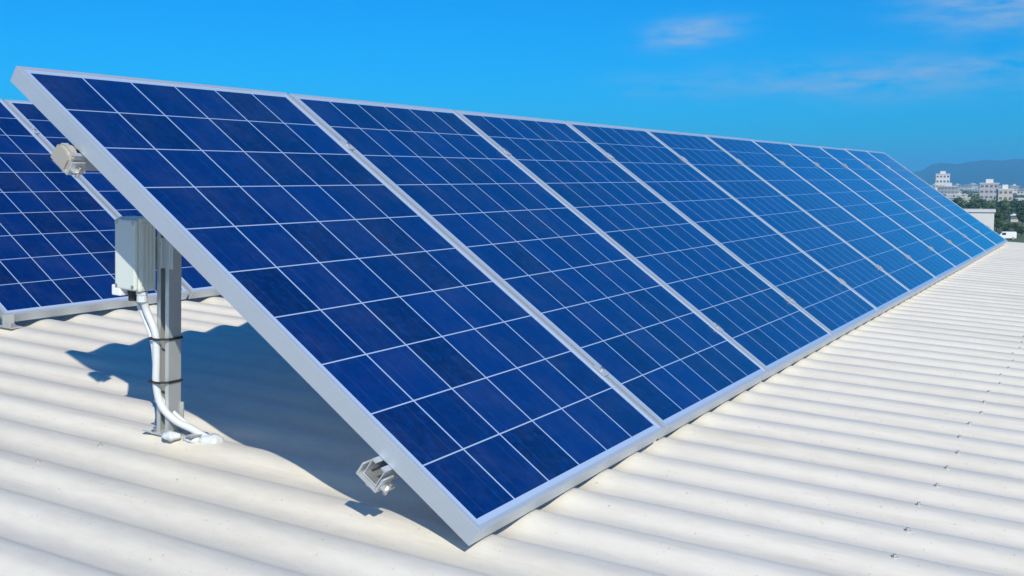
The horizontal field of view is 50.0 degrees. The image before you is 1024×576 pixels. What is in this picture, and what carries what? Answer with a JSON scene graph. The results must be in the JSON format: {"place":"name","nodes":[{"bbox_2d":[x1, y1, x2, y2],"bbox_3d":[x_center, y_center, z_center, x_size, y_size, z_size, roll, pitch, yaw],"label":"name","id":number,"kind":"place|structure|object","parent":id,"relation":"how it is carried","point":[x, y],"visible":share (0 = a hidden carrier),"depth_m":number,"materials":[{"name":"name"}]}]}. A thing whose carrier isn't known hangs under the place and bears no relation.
{"place":"outdoors","nodes":[
{"label":"outdoors","id":0,"kind":"place"},
{"bbox_2d":[0,0,1023,171],"label":"sky","id":1,"kind":"structure","parent":0,"point":[921,84],"materials":[{"name":"blue"}]},
{"bbox_2d":[912,159,1023,186],"bbox_3d":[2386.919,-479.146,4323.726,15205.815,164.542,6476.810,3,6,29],"label":"hills","id":2,"kind":"structure","parent":0,"point":[1009,172],"depth_m":5159.80,"materials":[{"name":"blue"}]},
{"bbox_2d":[966,186,1023,242],"bbox_3d":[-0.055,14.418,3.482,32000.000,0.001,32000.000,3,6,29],"label":"ground","id":3,"kind":"structure","parent":0,"point":[1019,238],"depth_m":328.65,"materials":[{"name":"green plant"}]},
{"bbox_2d":[0,242,1023,575],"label":"warehouse","id":4,"kind":"structure","parent":3,"relation":"on","point":[888,442],"depth_m":2.73,"materials":[{"name":"white paint"}]},
{"bbox_2d":[0,128,39,328],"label":"mounting rack","id":5,"kind":"object","parent":4,"relation":"on","point":[8,321],"visible":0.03,"depth_m":4.37,"materials":[{"name":"metal"}]},
{"bbox_2d":[0,99,188,322],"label":"solar panel","id":6,"kind":"object","parent":5,"relation":"on","point":[57,241],"visible":0.77,"depth_m":5.04,"materials":[{"name":"blue"}]},
{"bbox_2d":[4,100,220,298],"bbox_3d":[-1.877,-0.516,5.980,1.628,0.044,0.992,41,23,19],"label":"solar panel","id":7,"kind":"object","parent":5,"relation":"on","point":[195,283],"visible":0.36,"depth_m":5.62,"materials":[{"name":"blue"}]},
{"bbox_2d":[51,141,989,494],"bbox_3d":[2.045,-0.428,7.270,1.022,0.804,11.182,6,8,29],"label":"mounting rack","id":8,"kind":"object","parent":4,"relation":"on","point":[377,473],"visible":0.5,"depth_m":2.86,"materials":[{"name":"metal"}]},
{"bbox_2d":[112,216,173,301],"bbox_3d":[-0.953,-0.072,2.830,0.148,0.218,0.076,6,8,29],"label":"isolator box","id":9,"kind":"object","parent":8,"relation":"attached to","point":[135,256],"visible":0.91,"depth_m":2.81,"materials":[{"name":"grey plastic"}]},
{"bbox_2d":[135,300,223,443],"bbox_3d":[-0.869,0.213,2.865,0.237,0.400,0.092,2,6,18],"label":"cable conduit","id":10,"kind":"object","parent":8,"relation":"attached to","point":[174,417],"visible":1,"depth_m":2.86,"materials":[{"name":"grey plastic"}]},
{"bbox_2d":[10,66,663,545],"bbox_3d":[-0.408,-0.061,2.858,1.628,0.044,0.992,42,23,19],"label":"solar panel","id":11,"kind":"object","parent":8,"relation":"on","point":[456,388],"visible":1,"depth_m":2.70,"materials":[{"name":"blue glass"}]},
{"bbox_2d":[289,93,767,438],"bbox_3d":[0.082,-0.150,3.739,1.628,0.044,0.992,41,23,19],"label":"solar panel","id":12,"kind":"object","parent":8,"relation":"on","point":[667,359],"visible":0.8,"depth_m":3.64,"materials":[{"name":"blue"}]},
{"bbox_2d":[455,110,833,379],"bbox_3d":[0.574,-0.239,4.619,1.628,0.044,0.992,41,23,19],"label":"solar panel","id":13,"kind":"object","parent":8,"relation":"on","point":[769,328],"visible":0.88,"depth_m":4.54,"materials":[{"name":"blue"}]},
{"bbox_2d":[565,121,878,342],"bbox_3d":[1.065,-0.330,5.500,1.628,0.044,0.992,41,23,19],"label":"solar panel","id":14,"kind":"object","parent":8,"relation":"on","point":[832,304],"visible":0.86,"depth_m":5.43,"materials":[{"name":"blue"}]},
{"bbox_2d":[645,129,911,316],"bbox_3d":[1.556,-0.418,6.379,1.628,0.044,0.992,41,23,19],"label":"solar panel","id":15,"kind":"object","parent":8,"relation":"on","point":[866,279],"visible":0.86,"depth_m":6.32,"materials":[{"name":"blue"}]},
{"bbox_2d":[705,135,937,297],"bbox_3d":[2.047,-0.508,7.259,1.628,0.045,0.992,42,23,19],"label":"solar panel","id":16,"kind":"object","parent":8,"relation":"on","point":[900,267],"visible":0.88,"depth_m":7.21,"materials":[{"name":"blue"}]},
{"bbox_2d":[751,139,956,283],"bbox_3d":[2.538,-0.598,8.140,1.628,0.044,0.992,41,23,19],"label":"solar panel","id":17,"kind":"object","parent":8,"relation":"on","point":[889,230],"visible":0.87,"depth_m":8.10,"materials":[{"name":"blue"}]},
{"bbox_2d":[788,143,973,272],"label":"solar panel","id":18,"kind":"object","parent":8,"relation":"on","point":[947,250],"visible":0.84,"depth_m":8.99,"materials":[{"name":"blue"}]},
{"bbox_2d":[818,146,986,262],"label":"solar panel","id":19,"kind":"object","parent":8,"relation":"on","point":[924,215],"visible":0.81,"depth_m":9.87,"materials":[{"name":"blue"}]},
{"bbox_2d":[844,148,997,254],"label":"solar panel","id":20,"kind":"object","parent":8,"relation":"on","point":[958,224],"visible":0.84,"depth_m":10.74,"materials":[{"name":"blue"}]},
{"bbox_2d":[867,151,1006,248],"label":"solar panel","id":21,"kind":"object","parent":8,"relation":"on","point":[944,201],"visible":0.83,"depth_m":11.64,"materials":[{"name":"blue"}]},
{"bbox_2d":[935,171,949,189],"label":"tower block","id":22,"kind":"structure","parent":3,"relation":"on","point":[942,178],"depth_m":1009.72,"materials":[{"name":"white concrete"}]},
{"bbox_2d":[937,183,957,193],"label":"apartment block","id":23,"kind":"structure","parent":3,"relation":"on","point":[947,188],"depth_m":849.38,"materials":[{"name":"grey concrete"}]},
{"bbox_2d":[943,194,967,196],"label":"factory hall","id":24,"kind":"structure","parent":3,"relation":"on","point":[961,195],"depth_m":822.15,"materials":[{"name":"white concrete"}]},
{"bbox_2d":[953,197,963,205],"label":"tree","id":25,"kind":"object","parent":3,"relation":"on","point":[960,199],"visible":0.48,"depth_m":537.21,"materials":[{"name":"green plant"}]},
{"bbox_2d":[947,197,970,201],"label":"factory hall","id":26,"kind":"structure","parent":3,"relation":"on","point":[964,198],"depth_m":672.02,"materials":[{"name":"white concrete"}]},
{"bbox_2d":[959,185,973,190],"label":"apartment block","id":27,"kind":"structure","parent":3,"relation":"on","point":[965,187],"depth_m":1796.72,"materials":[{"name":"grey concrete"}]},
{"bbox_2d":[963,199,980,208],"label":"tree","id":28,"kind":"object","parent":3,"relation":"on","point":[972,204],"visible":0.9,"depth_m":477.41,"materials":[{"name":"green plant"}]},
{"bbox_2d":[931,185,1023,213],"bbox_3d":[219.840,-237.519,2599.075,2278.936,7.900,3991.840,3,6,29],"label":"distant wood","id":29,"kind":"object","parent":3,"relation":"on","point":[992,201],"visible":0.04,"depth_m":648.49,"materials":[{"name":"green plant"}]},
{"bbox_2d":[964,209,995,230],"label":"storage shed","id":30,"kind":"structure","parent":3,"relation":"on","point":[985,217],"depth_m":268.08,"materials":[{"name":"white concrete"}]},
{"bbox_2d":[976,199,986,205],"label":"tree","id":31,"kind":"object","parent":3,"relation":"on","point":[981,201],"visible":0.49,"depth_m":517.64,"materials":[{"name":"green plant"}]},
{"bbox_2d":[982,203,993,208],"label":"tree","id":32,"kind":"object","parent":3,"relation":"on","point":[987,205],"visible":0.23,"depth_m":428.60,"materials":[{"name":"green plant"}]},
{"bbox_2d":[979,179,999,200],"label":"apartment block","id":33,"kind":"structure","parent":3,"relation":"on","point":[989,187],"depth_m":710.33,"materials":[{"name":"white concrete"}]},
{"bbox_2d":[986,205,1003,221],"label":"tree","id":34,"kind":"object","parent":3,"relation":"on","point":[998,214],"visible":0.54,"depth_m":343.36,"materials":[{"name":"green plant"}]},
{"bbox_2d":[994,218,1004,231],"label":"tree","id":35,"kind":"object","parent":3,"relation":"on","point":[998,223],"visible":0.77,"depth_m":328.64,"materials":[{"name":"green plant"}]},
{"bbox_2d":[996,200,1008,211],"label":"tree","id":36,"kind":"object","parent":3,"relation":"on","point":[1002,205],"visible":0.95,"depth_m":467.93,"materials":[{"name":"green plant"}]},
{"bbox_2d":[996,185,1013,202],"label":"office block","id":37,"kind":"structure","parent":3,"relation":"on","point":[1004,192],"depth_m":653.70,"materials":[{"name":"white concrete"}]},
{"bbox_2d":[1001,222,1012,230],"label":"tree","id":38,"kind":"object","parent":3,"relation":"on","point":[1005,227],"visible":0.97,"depth_m":311.19,"materials":[{"name":"green plant"}]},
{"bbox_2d":[1002,210,1011,222],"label":"tree","id":39,"kind":"object","parent":3,"relation":"on","point":[1007,214],"visible":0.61,"depth_m":393.07,"materials":[{"name":"green plant"}]},
{"bbox_2d":[998,231,1016,239],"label":"parked van","id":40,"kind":"object","parent":3,"relation":"on","point":[1008,234],"visible":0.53,"depth_m":284.05,"materials":[{"name":"white paint"}]},
{"bbox_2d":[1008,200,1017,206],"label":"tree","id":41,"kind":"object","parent":3,"relation":"on","point":[1013,203],"visible":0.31,"depth_m":498.04,"materials":[{"name":"green plant"}]},
{"bbox_2d":[1009,214,1017,221],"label":"garden hut","id":42,"kind":"object","parent":3,"relation":"on","point":[1012,218],"visible":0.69,"depth_m":413.19,"materials":[{"name":"white concrete"}]},
{"bbox_2d":[1008,186,1020,193],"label":"apartment block","id":43,"kind":"structure","parent":3,"relation":"on","point":[1015,188],"depth_m":1091.68,"materials":[{"name":"grey concrete"}]},
{"bbox_2d":[1011,222,1019,230],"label":"tree","id":44,"kind":"object","parent":3,"relation":"on","point":[1015,225],"visible":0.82,"depth_m":334.19,"materials":[{"name":"green plant"}]},
{"bbox_2d":[1015,201,1023,213],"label":"tree","id":45,"kind":"object","parent":3,"relation":"on","point":[1019,206],"visible":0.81,"depth_m":438.43,"materials":[{"name":"green plant"}]},
{"bbox_2d":[1015,226,1023,234],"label":"tree","id":46,"kind":"object","parent":3,"relation":"on","point":[1020,229],"visible":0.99,"depth_m":299.45,"materials":[{"name":"green plant"}]},
{"bbox_2d":[1017,188,1023,195],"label":"apartment block","id":47,"kind":"structure","parent":3,"relation":"on","point":[1020,192],"depth_m":885.13,"materials":[{"name":"grey concrete"}]},
{"bbox_2d":[1018,210,1023,222],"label":"tree","id":48,"kind":"object","parent":3,"relation":"on","point":[1021,214],"visible":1,"depth_m":324.69,"materials":[{"name":"green plant"}]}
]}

